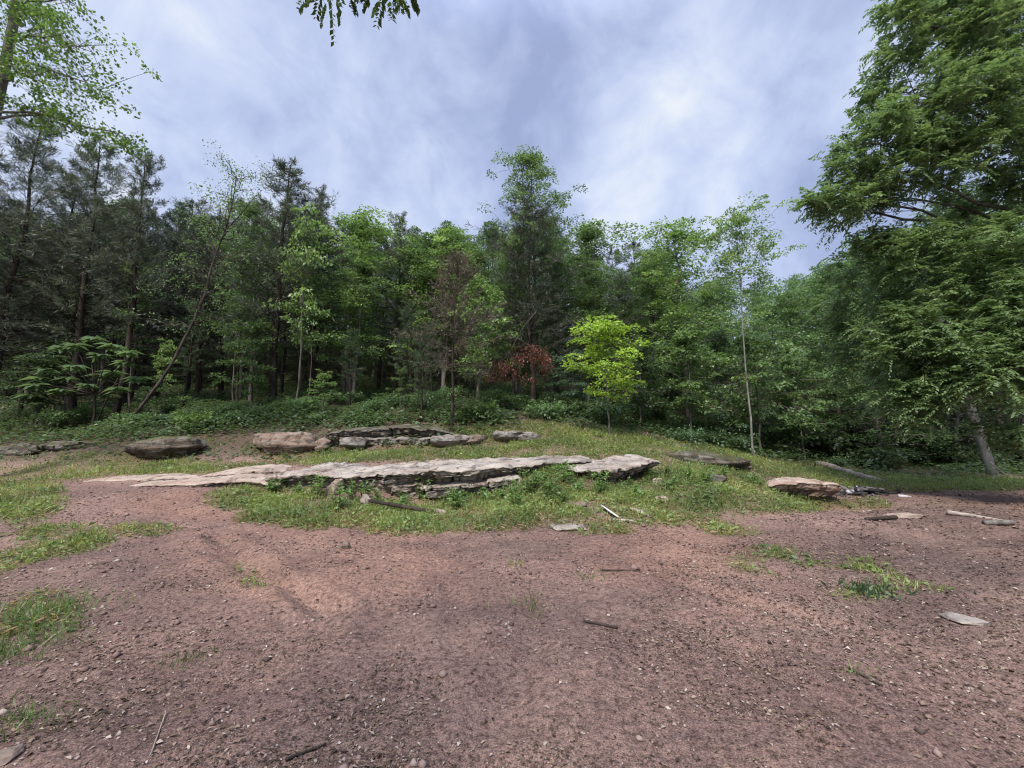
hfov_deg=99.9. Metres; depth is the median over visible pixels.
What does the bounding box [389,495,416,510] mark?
weed
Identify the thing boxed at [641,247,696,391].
broadleaf tree
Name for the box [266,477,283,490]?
weed
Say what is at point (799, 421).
sapling
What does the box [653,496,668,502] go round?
stone
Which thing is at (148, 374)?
understorey tree
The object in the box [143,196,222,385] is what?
cedar tree
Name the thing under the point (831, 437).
shrub
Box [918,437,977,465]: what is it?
shrub
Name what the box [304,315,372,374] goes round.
understorey tree
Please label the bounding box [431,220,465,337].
broadleaf tree
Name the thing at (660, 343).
broadleaf tree
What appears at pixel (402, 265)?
broadleaf tree
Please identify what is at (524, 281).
broadleaf tree
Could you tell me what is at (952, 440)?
shrub
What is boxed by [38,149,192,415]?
cedar tree
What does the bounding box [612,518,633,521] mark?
board
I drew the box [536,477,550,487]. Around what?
weed
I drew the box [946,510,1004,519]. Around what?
fallen branch
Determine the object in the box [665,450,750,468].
boulder
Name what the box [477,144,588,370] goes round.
broadleaf tree
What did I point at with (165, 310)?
cedar tree
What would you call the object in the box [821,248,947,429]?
broadleaf tree
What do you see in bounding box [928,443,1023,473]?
shrub
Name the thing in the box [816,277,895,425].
broadleaf tree
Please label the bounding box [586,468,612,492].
weed
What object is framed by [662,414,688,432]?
shrub
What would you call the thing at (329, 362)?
understorey tree
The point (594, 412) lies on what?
shrub
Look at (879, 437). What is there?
broadleaf tree
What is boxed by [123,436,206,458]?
boulder
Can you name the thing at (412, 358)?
understorey tree
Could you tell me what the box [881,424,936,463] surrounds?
shrub
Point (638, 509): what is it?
board
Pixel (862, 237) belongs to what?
broadleaf tree
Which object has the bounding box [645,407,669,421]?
shrub
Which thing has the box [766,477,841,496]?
stone slab
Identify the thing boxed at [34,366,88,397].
understorey tree
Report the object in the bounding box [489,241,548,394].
broadleaf tree
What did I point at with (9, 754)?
stone
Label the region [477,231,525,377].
broadleaf tree
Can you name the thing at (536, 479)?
weed
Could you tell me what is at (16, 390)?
cedar tree
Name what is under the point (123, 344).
cedar tree
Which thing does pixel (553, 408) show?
shrub
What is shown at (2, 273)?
broadleaf tree
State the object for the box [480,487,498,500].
weed
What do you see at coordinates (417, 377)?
broadleaf tree
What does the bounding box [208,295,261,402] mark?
slender tree
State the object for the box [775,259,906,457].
broadleaf tree
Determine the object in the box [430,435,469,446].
boulder
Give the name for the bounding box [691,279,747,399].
broadleaf tree
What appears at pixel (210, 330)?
understorey tree
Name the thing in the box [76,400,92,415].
shrub
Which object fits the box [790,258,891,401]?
broadleaf tree
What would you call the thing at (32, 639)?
grass tuft
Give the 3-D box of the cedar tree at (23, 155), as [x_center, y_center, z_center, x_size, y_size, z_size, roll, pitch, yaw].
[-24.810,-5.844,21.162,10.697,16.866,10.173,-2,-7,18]
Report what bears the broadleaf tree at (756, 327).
on the ground at (304, 588)
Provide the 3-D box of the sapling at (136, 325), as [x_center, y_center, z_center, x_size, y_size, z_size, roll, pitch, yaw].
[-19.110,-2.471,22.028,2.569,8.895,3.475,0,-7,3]
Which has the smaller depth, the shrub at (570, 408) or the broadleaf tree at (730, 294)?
the shrub at (570, 408)
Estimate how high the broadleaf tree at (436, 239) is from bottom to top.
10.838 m
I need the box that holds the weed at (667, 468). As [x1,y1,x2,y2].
[663,464,676,474]
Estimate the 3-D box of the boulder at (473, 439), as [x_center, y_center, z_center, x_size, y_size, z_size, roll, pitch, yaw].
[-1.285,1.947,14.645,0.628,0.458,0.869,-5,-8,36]
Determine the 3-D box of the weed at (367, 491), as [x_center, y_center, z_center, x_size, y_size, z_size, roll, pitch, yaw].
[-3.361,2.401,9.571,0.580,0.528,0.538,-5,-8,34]
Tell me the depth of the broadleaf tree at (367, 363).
29.80 m
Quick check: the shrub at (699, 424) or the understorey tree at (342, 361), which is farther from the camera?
the understorey tree at (342, 361)
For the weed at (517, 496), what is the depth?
8.53 m
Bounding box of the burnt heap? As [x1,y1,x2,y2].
[835,484,911,496]
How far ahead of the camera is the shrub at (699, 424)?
20.68 m
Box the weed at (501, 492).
[494,486,505,497]
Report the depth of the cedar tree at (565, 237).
31.79 m
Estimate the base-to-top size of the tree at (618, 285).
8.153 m
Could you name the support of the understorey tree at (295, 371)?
on the ground at (304, 588)
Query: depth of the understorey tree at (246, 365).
37.97 m
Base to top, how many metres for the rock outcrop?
1.120 m
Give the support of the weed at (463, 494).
on the ground at (304, 588)
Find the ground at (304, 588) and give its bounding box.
[0,342,1023,767]
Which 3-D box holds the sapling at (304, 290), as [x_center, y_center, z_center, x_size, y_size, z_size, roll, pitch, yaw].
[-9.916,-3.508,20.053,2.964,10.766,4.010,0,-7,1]
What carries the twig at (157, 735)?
on the ground at (304, 588)
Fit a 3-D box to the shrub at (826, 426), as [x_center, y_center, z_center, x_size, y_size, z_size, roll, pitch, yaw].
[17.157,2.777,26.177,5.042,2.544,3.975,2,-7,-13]
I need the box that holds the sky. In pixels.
[0,0,1023,346]
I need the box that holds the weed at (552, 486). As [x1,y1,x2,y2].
[537,470,563,497]
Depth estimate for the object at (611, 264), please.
45.09 m
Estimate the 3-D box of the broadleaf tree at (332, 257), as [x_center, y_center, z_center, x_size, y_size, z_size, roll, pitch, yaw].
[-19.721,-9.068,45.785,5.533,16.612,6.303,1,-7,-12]
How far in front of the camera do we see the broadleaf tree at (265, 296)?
43.09 m
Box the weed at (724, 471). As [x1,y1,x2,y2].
[712,464,728,480]
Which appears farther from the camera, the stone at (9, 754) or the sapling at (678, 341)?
the sapling at (678, 341)
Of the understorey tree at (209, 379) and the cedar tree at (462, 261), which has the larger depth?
the understorey tree at (209, 379)
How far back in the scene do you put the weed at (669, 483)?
9.29 m
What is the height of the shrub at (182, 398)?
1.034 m
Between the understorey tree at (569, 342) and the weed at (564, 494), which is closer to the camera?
the weed at (564, 494)
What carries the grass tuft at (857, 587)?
on the ground at (304, 588)
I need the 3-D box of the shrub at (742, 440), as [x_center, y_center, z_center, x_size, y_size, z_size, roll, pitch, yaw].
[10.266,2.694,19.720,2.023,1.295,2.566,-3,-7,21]
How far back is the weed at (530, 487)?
9.42 m
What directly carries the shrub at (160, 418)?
on the ground at (304, 588)
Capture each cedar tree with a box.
[0,107,148,405]
[0,129,200,418]
[0,131,91,375]
[0,164,147,418]
[0,195,31,376]
[0,235,88,417]
[1,207,35,302]
[8,231,45,398]
[9,221,95,406]
[16,215,71,391]
[19,238,112,385]
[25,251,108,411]
[34,231,106,400]
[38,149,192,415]
[63,222,193,405]
[91,231,178,400]
[96,219,149,393]
[99,236,177,385]
[117,211,211,397]
[125,233,219,402]
[135,153,350,407]
[137,221,232,397]
[138,204,159,294]
[140,232,209,386]
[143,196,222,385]
[143,217,243,399]
[151,211,239,390]
[152,213,196,349]
[165,216,250,396]
[204,214,272,379]
[207,214,226,361]
[210,196,249,370]
[214,218,291,377]
[215,228,290,377]
[228,198,270,265]
[235,194,304,371]
[249,224,332,396]
[270,230,351,389]
[271,183,372,398]
[274,204,341,380]
[316,218,372,380]
[356,242,414,383]
[358,244,421,391]
[370,211,437,395]
[387,247,523,431]
[449,183,612,401]
[536,225,582,387]
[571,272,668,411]
[578,235,608,292]
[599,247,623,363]
[618,240,645,336]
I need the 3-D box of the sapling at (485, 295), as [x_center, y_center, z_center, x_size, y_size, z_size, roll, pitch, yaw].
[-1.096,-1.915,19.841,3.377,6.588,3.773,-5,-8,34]
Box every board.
[600,505,620,518]
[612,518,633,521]
[629,507,654,516]
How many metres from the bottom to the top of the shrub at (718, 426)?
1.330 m
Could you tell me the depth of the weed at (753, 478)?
10.83 m
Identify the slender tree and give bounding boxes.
[169,300,219,409]
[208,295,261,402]
[336,329,365,405]
[380,299,434,411]
[401,330,447,419]
[416,320,447,404]
[529,329,559,402]
[636,341,667,422]
[663,330,702,422]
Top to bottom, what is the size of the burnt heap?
0.377 m
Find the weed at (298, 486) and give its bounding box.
[289,481,302,491]
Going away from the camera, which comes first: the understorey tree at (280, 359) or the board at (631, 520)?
the board at (631, 520)
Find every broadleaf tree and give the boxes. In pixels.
[0,218,22,378]
[0,235,41,393]
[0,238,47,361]
[1,224,75,406]
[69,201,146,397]
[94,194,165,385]
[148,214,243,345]
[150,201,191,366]
[177,236,321,400]
[195,197,287,399]
[259,233,286,371]
[260,244,337,390]
[269,205,297,342]
[278,244,337,372]
[282,204,434,403]
[298,253,395,392]
[299,261,413,403]
[315,226,351,370]
[332,236,383,381]
[337,255,382,387]
[350,223,401,381]
[363,238,434,386]
[377,243,446,397]
[381,233,411,371]
[388,225,431,378]
[390,236,441,388]
[397,231,460,390]
[399,225,498,392]
[406,230,477,393]
[408,232,488,396]
[424,273,459,389]
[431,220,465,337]
[432,249,508,400]
[433,241,498,389]
[465,220,511,382]
[472,231,508,349]
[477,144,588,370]
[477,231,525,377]
[489,239,550,394]
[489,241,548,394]
[492,230,564,389]
[499,235,590,394]
[515,218,691,402]
[516,218,576,373]
[516,241,573,380]
[530,253,592,400]
[554,249,615,389]
[557,238,576,371]
[561,254,625,388]
[561,261,615,401]
[562,215,771,428]
[563,262,614,364]
[584,272,649,393]
[596,279,659,396]
[601,240,702,404]
[607,254,739,413]
[621,254,689,408]
[630,290,702,395]
[632,281,679,383]
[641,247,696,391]
[659,273,810,420]
[683,191,806,455]
[685,283,745,411]
[690,326,777,447]
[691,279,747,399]
[697,277,742,327]
[708,277,911,427]
[722,285,904,450]
[729,279,796,391]
[735,296,801,407]
[740,288,778,361]
[741,305,824,409]
[757,270,888,424]
[773,274,818,347]
[773,279,864,420]
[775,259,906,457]
[778,260,960,457]
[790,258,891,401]
[791,289,829,386]
[803,323,959,463]
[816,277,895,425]
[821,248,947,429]
[831,224,926,430]
[846,222,985,433]
[853,183,1023,422]
[859,280,1023,463]
[866,277,1021,468]
[871,236,1022,430]
[892,206,1009,430]
[980,243,1023,415]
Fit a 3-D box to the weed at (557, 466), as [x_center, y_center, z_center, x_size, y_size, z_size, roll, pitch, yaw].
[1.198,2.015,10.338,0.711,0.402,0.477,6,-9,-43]
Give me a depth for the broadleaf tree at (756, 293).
44.85 m
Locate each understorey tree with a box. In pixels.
[0,341,42,403]
[10,344,90,396]
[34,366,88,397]
[55,320,179,387]
[78,343,108,385]
[81,308,155,385]
[98,338,175,388]
[98,354,155,391]
[132,330,207,384]
[136,336,180,376]
[144,300,216,372]
[166,343,225,388]
[170,331,239,385]
[176,295,236,369]
[193,335,269,377]
[224,353,260,385]
[259,339,297,371]
[266,315,333,382]
[268,343,340,386]
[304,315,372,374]
[323,296,365,364]
[324,331,366,376]
[359,329,393,374]
[361,349,392,379]
[365,346,414,386]
[384,319,439,383]
[428,324,467,381]
[447,347,482,386]
[479,316,524,379]
[487,314,537,371]
[515,330,560,385]
[523,333,579,375]
[558,307,585,370]
[563,349,619,382]
[634,338,706,400]
[665,318,714,390]
[674,271,730,373]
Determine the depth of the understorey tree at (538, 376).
33.68 m
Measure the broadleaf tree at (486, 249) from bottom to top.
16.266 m
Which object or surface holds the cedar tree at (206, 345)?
on the ground at (304, 588)
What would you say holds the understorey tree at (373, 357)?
on the ground at (304, 588)
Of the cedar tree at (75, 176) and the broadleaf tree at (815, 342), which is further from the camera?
the broadleaf tree at (815, 342)
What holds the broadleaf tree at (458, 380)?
on the ground at (304, 588)
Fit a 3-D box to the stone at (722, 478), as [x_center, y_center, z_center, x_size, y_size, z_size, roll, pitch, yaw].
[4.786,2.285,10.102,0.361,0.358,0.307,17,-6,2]
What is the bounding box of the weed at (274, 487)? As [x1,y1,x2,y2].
[266,477,285,491]
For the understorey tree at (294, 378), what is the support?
on the ground at (304, 588)
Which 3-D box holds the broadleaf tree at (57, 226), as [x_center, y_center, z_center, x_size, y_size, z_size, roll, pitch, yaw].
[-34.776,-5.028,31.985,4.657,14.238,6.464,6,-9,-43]
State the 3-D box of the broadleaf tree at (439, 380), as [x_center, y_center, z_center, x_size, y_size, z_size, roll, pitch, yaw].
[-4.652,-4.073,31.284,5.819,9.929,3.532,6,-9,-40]
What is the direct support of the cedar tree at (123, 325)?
on the ground at (304, 588)
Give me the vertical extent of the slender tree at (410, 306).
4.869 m
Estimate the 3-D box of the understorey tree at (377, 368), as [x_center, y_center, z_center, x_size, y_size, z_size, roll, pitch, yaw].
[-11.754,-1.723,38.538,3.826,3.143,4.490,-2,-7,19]
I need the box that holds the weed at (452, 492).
[445,485,460,503]
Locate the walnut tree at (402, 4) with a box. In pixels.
[296,0,419,46]
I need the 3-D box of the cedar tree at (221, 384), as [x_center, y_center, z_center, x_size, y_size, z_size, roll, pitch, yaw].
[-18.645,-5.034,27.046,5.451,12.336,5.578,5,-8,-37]
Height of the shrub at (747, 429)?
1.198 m
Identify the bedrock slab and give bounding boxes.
[84,473,203,481]
[130,473,285,487]
[200,464,290,476]
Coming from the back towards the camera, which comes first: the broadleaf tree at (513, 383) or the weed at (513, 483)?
the broadleaf tree at (513, 383)
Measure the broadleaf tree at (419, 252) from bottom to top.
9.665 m
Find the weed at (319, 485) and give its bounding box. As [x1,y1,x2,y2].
[306,474,328,494]
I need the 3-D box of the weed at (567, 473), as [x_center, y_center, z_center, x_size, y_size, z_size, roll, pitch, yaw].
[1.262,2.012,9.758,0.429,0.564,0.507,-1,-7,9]
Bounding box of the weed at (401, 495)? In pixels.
[398,491,411,503]
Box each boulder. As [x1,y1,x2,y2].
[0,442,41,455]
[37,441,96,451]
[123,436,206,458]
[251,431,316,455]
[313,438,332,451]
[339,437,368,449]
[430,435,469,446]
[466,434,486,444]
[492,431,524,441]
[516,432,540,440]
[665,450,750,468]
[742,465,752,469]
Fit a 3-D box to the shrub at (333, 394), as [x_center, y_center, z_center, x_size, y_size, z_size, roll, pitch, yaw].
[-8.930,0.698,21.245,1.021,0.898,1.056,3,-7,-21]
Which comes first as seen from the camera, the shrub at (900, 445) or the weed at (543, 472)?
the weed at (543, 472)
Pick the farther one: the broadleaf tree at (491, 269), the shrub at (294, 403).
the broadleaf tree at (491, 269)
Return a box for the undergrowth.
[0,367,1023,486]
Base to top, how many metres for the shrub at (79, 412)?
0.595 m
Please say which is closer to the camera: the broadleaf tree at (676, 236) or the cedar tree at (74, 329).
the broadleaf tree at (676, 236)
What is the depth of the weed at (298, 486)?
9.89 m
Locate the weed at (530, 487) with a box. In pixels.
[516,465,538,492]
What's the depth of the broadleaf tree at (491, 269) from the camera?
31.61 m
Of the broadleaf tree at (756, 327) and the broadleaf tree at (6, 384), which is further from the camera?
the broadleaf tree at (756, 327)
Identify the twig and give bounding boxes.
[149,711,166,755]
[285,743,325,761]
[584,620,617,628]
[600,569,639,570]
[849,666,880,685]
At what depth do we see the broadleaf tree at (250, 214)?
25.92 m
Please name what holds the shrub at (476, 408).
on the ground at (304, 588)
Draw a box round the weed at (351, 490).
[338,477,363,499]
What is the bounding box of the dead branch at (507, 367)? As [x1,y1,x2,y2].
[482,312,554,385]
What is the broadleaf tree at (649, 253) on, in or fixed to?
on the ground at (304, 588)
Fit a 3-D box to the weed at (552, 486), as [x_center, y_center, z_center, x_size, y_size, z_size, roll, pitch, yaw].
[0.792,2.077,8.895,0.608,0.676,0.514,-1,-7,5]
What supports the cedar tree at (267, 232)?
on the ground at (304, 588)
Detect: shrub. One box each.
[8,407,32,421]
[30,410,72,431]
[43,406,80,428]
[71,407,89,417]
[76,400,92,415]
[82,405,108,415]
[108,411,151,423]
[122,410,173,425]
[150,414,171,424]
[155,404,180,413]
[169,409,226,429]
[170,393,199,408]
[170,408,192,417]
[187,405,220,422]
[215,407,258,422]
[216,400,244,413]
[240,403,274,418]
[252,393,280,405]
[286,397,307,412]
[290,393,321,409]
[306,399,328,410]
[307,411,330,420]
[320,388,340,405]
[328,392,348,404]
[347,389,368,403]
[354,397,382,414]
[384,395,408,406]
[402,392,440,410]
[414,388,435,399]
[436,384,461,401]
[451,386,469,397]
[458,397,501,417]
[469,388,494,404]
[485,387,509,404]
[520,397,565,419]
[546,399,578,415]
[573,397,637,423]
[587,386,623,409]
[620,402,650,419]
[639,407,667,423]
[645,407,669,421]
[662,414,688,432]
[666,424,705,446]
[683,418,714,433]
[692,418,736,435]
[692,426,729,446]
[702,415,741,436]
[707,419,755,435]
[716,430,762,452]
[742,413,822,433]
[748,427,773,444]
[756,433,813,453]
[757,410,837,428]
[761,423,808,453]
[762,424,797,449]
[794,426,822,452]
[795,424,862,457]
[812,427,888,455]
[819,439,840,456]
[821,420,866,432]
[822,453,856,468]
[842,446,907,469]
[846,446,908,468]
[863,429,919,457]
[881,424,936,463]
[907,437,931,464]
[913,446,978,465]
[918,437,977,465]
[928,432,985,444]
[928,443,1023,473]
[996,448,1020,466]
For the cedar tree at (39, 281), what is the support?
on the ground at (304, 588)
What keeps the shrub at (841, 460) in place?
on the ground at (304, 588)
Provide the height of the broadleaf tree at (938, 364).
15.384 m
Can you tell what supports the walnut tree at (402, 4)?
on the ground at (304, 588)
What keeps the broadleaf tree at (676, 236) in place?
on the ground at (304, 588)
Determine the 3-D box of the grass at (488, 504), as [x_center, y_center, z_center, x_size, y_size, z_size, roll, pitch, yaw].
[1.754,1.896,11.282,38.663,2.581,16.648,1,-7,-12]
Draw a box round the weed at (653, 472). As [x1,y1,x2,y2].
[642,466,656,479]
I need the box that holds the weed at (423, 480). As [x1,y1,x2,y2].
[414,477,435,500]
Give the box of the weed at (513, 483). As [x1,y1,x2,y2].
[502,478,520,493]
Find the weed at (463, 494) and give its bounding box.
[461,489,474,500]
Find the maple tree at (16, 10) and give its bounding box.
[0,0,162,165]
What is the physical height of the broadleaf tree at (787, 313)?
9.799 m
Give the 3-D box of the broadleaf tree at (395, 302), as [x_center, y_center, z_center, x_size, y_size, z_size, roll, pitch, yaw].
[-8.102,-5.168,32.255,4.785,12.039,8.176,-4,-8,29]
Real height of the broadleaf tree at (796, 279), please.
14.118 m
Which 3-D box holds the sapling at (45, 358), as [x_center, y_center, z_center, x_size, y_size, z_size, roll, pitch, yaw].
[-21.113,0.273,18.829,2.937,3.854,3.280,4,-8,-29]
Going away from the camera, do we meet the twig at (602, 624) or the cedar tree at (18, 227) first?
the twig at (602, 624)
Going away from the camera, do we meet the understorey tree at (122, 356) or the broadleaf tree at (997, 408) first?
the broadleaf tree at (997, 408)
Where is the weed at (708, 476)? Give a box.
[690,467,714,485]
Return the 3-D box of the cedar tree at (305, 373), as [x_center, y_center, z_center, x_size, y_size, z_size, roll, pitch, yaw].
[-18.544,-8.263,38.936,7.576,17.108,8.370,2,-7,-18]
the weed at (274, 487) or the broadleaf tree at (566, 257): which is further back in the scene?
the broadleaf tree at (566, 257)
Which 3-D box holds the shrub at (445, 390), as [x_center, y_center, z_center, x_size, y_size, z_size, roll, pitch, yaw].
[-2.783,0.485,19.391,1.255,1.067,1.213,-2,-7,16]
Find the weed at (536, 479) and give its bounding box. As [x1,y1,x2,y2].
[530,470,539,486]
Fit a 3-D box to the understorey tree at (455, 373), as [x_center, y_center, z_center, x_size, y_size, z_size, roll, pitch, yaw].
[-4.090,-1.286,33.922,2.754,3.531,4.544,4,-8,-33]
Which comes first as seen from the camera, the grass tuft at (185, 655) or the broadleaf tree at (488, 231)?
the grass tuft at (185, 655)
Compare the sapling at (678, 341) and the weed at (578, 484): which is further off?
the sapling at (678, 341)
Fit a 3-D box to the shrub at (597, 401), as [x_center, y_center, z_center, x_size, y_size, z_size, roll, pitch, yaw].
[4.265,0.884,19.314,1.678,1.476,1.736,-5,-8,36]
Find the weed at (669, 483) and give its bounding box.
[660,475,679,489]
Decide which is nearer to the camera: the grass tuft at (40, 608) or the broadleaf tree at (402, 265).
the grass tuft at (40, 608)
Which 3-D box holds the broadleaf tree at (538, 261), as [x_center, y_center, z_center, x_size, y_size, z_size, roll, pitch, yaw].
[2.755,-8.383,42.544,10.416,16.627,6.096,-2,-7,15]
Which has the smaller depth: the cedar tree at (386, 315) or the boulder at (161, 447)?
the boulder at (161, 447)
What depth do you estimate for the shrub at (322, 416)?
17.30 m
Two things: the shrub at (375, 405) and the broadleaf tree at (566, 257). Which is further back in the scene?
the broadleaf tree at (566, 257)
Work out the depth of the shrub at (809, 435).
22.85 m
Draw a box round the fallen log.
[813,461,886,481]
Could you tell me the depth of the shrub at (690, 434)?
16.67 m
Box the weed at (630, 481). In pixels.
[617,476,632,486]
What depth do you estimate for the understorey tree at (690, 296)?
47.98 m
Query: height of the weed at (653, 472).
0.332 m
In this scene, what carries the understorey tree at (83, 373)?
on the ground at (304, 588)
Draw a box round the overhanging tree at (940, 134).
[787,0,1023,468]
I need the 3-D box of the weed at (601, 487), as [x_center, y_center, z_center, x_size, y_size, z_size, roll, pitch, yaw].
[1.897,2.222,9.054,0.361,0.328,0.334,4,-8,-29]
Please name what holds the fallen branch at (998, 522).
on the ground at (304, 588)
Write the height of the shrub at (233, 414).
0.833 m
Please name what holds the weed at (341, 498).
on the ground at (304, 588)
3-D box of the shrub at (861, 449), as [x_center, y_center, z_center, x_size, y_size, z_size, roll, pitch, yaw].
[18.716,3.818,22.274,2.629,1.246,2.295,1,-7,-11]
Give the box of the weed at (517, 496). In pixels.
[506,484,526,506]
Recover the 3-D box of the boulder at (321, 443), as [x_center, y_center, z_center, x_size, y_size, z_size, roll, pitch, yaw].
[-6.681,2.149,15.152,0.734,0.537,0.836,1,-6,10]
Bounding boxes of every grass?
[0,418,1023,729]
[0,421,1014,636]
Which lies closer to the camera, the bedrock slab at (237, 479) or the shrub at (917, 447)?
the bedrock slab at (237, 479)
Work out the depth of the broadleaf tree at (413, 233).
39.05 m
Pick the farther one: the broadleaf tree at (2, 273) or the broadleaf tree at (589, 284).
the broadleaf tree at (2, 273)
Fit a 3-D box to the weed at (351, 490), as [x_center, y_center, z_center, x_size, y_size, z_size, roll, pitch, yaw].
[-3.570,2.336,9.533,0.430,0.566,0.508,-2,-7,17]
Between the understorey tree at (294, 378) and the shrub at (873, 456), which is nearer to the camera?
the shrub at (873, 456)
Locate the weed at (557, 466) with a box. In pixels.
[549,460,577,473]
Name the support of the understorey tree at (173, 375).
on the ground at (304, 588)
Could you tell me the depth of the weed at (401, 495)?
9.59 m
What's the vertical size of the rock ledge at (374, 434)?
1.464 m
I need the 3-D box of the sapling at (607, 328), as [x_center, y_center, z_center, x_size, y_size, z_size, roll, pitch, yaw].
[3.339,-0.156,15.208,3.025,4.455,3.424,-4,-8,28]
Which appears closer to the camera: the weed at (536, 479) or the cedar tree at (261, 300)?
the weed at (536, 479)
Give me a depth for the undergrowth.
18.47 m
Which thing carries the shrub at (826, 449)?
on the ground at (304, 588)
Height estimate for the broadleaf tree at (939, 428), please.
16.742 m
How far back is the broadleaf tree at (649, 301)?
24.88 m
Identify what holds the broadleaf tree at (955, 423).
on the ground at (304, 588)
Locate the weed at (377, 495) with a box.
[369,487,383,500]
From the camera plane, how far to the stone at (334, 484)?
9.91 m
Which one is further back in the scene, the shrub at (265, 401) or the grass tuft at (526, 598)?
the shrub at (265, 401)
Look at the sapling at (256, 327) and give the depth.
20.16 m
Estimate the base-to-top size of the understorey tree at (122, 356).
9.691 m
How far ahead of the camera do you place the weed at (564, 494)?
8.52 m
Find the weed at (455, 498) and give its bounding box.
[447,487,472,509]
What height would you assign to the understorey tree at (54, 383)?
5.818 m
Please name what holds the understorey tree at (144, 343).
on the ground at (304, 588)
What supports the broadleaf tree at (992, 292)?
on the ground at (304, 588)
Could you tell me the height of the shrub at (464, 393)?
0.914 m
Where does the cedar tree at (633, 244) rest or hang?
on the ground at (304, 588)
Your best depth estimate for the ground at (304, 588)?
3.53 m
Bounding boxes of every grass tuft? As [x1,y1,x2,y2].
[0,578,135,638]
[0,615,105,666]
[0,685,80,741]
[147,640,222,673]
[488,591,549,626]
[571,567,606,581]
[820,576,918,599]
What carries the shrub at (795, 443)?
on the ground at (304, 588)
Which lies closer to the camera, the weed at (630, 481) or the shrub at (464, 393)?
the weed at (630, 481)
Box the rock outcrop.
[565,454,659,481]
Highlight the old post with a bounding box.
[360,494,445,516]
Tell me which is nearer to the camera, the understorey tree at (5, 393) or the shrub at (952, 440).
the shrub at (952, 440)
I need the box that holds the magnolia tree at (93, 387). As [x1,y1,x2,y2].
[10,335,153,428]
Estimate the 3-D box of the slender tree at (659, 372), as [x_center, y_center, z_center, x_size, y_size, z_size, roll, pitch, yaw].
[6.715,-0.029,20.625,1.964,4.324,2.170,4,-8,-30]
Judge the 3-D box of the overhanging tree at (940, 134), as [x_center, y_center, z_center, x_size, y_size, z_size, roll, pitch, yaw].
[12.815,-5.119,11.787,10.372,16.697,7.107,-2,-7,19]
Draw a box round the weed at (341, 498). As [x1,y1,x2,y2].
[328,482,355,509]
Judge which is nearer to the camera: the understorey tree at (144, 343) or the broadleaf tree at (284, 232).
the understorey tree at (144, 343)
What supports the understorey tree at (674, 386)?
on the ground at (304, 588)
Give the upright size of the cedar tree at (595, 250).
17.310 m
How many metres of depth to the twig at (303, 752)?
2.15 m
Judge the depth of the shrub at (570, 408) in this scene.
18.62 m
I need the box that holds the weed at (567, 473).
[558,462,575,483]
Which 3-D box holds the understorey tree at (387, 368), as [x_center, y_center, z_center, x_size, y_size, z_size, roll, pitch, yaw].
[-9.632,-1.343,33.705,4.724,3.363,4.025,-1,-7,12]
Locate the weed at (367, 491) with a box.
[346,480,374,499]
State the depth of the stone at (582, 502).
8.21 m
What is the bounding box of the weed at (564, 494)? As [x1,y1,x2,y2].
[545,486,575,502]
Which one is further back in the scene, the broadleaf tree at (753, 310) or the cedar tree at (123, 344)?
the broadleaf tree at (753, 310)
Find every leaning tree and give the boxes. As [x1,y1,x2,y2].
[134,139,277,413]
[895,263,1011,477]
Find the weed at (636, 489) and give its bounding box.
[632,484,651,494]
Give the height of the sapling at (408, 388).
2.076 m
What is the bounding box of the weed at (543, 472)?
[539,468,548,480]
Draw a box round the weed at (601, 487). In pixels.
[597,483,610,493]
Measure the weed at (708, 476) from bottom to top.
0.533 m
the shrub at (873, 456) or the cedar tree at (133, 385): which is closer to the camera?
the shrub at (873, 456)
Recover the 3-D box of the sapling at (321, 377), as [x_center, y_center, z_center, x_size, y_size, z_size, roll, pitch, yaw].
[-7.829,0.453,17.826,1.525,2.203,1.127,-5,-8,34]
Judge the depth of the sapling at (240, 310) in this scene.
21.36 m
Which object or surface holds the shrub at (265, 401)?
on the ground at (304, 588)
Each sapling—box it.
[0,350,77,429]
[102,252,171,412]
[148,337,179,413]
[207,244,267,400]
[208,317,283,408]
[262,202,335,411]
[288,263,331,396]
[307,368,340,410]
[387,366,412,404]
[447,272,522,400]
[542,349,593,414]
[562,313,651,434]
[598,339,678,425]
[635,323,737,429]
[711,329,824,448]
[751,348,850,459]
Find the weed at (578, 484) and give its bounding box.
[571,477,587,490]
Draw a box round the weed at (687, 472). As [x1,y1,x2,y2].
[677,460,701,479]
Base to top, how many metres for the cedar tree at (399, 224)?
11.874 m
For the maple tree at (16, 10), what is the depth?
12.50 m
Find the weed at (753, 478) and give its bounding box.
[748,472,767,485]
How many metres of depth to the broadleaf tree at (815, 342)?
35.72 m
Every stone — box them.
[0,743,23,766]
[325,479,344,494]
[341,541,350,549]
[550,523,586,530]
[564,501,587,509]
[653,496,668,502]
[710,474,726,483]
[883,513,923,518]
[938,612,989,625]
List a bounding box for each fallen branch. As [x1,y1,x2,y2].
[864,515,897,520]
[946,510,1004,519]
[981,519,1014,524]
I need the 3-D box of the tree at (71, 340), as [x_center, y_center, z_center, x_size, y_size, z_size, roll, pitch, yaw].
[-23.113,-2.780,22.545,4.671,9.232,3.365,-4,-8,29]
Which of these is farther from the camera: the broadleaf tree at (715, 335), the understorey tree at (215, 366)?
the understorey tree at (215, 366)
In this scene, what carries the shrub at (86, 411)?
on the ground at (304, 588)
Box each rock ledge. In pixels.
[260,455,591,499]
[326,424,461,446]
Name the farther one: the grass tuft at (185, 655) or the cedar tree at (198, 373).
the cedar tree at (198, 373)
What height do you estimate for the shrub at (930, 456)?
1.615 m

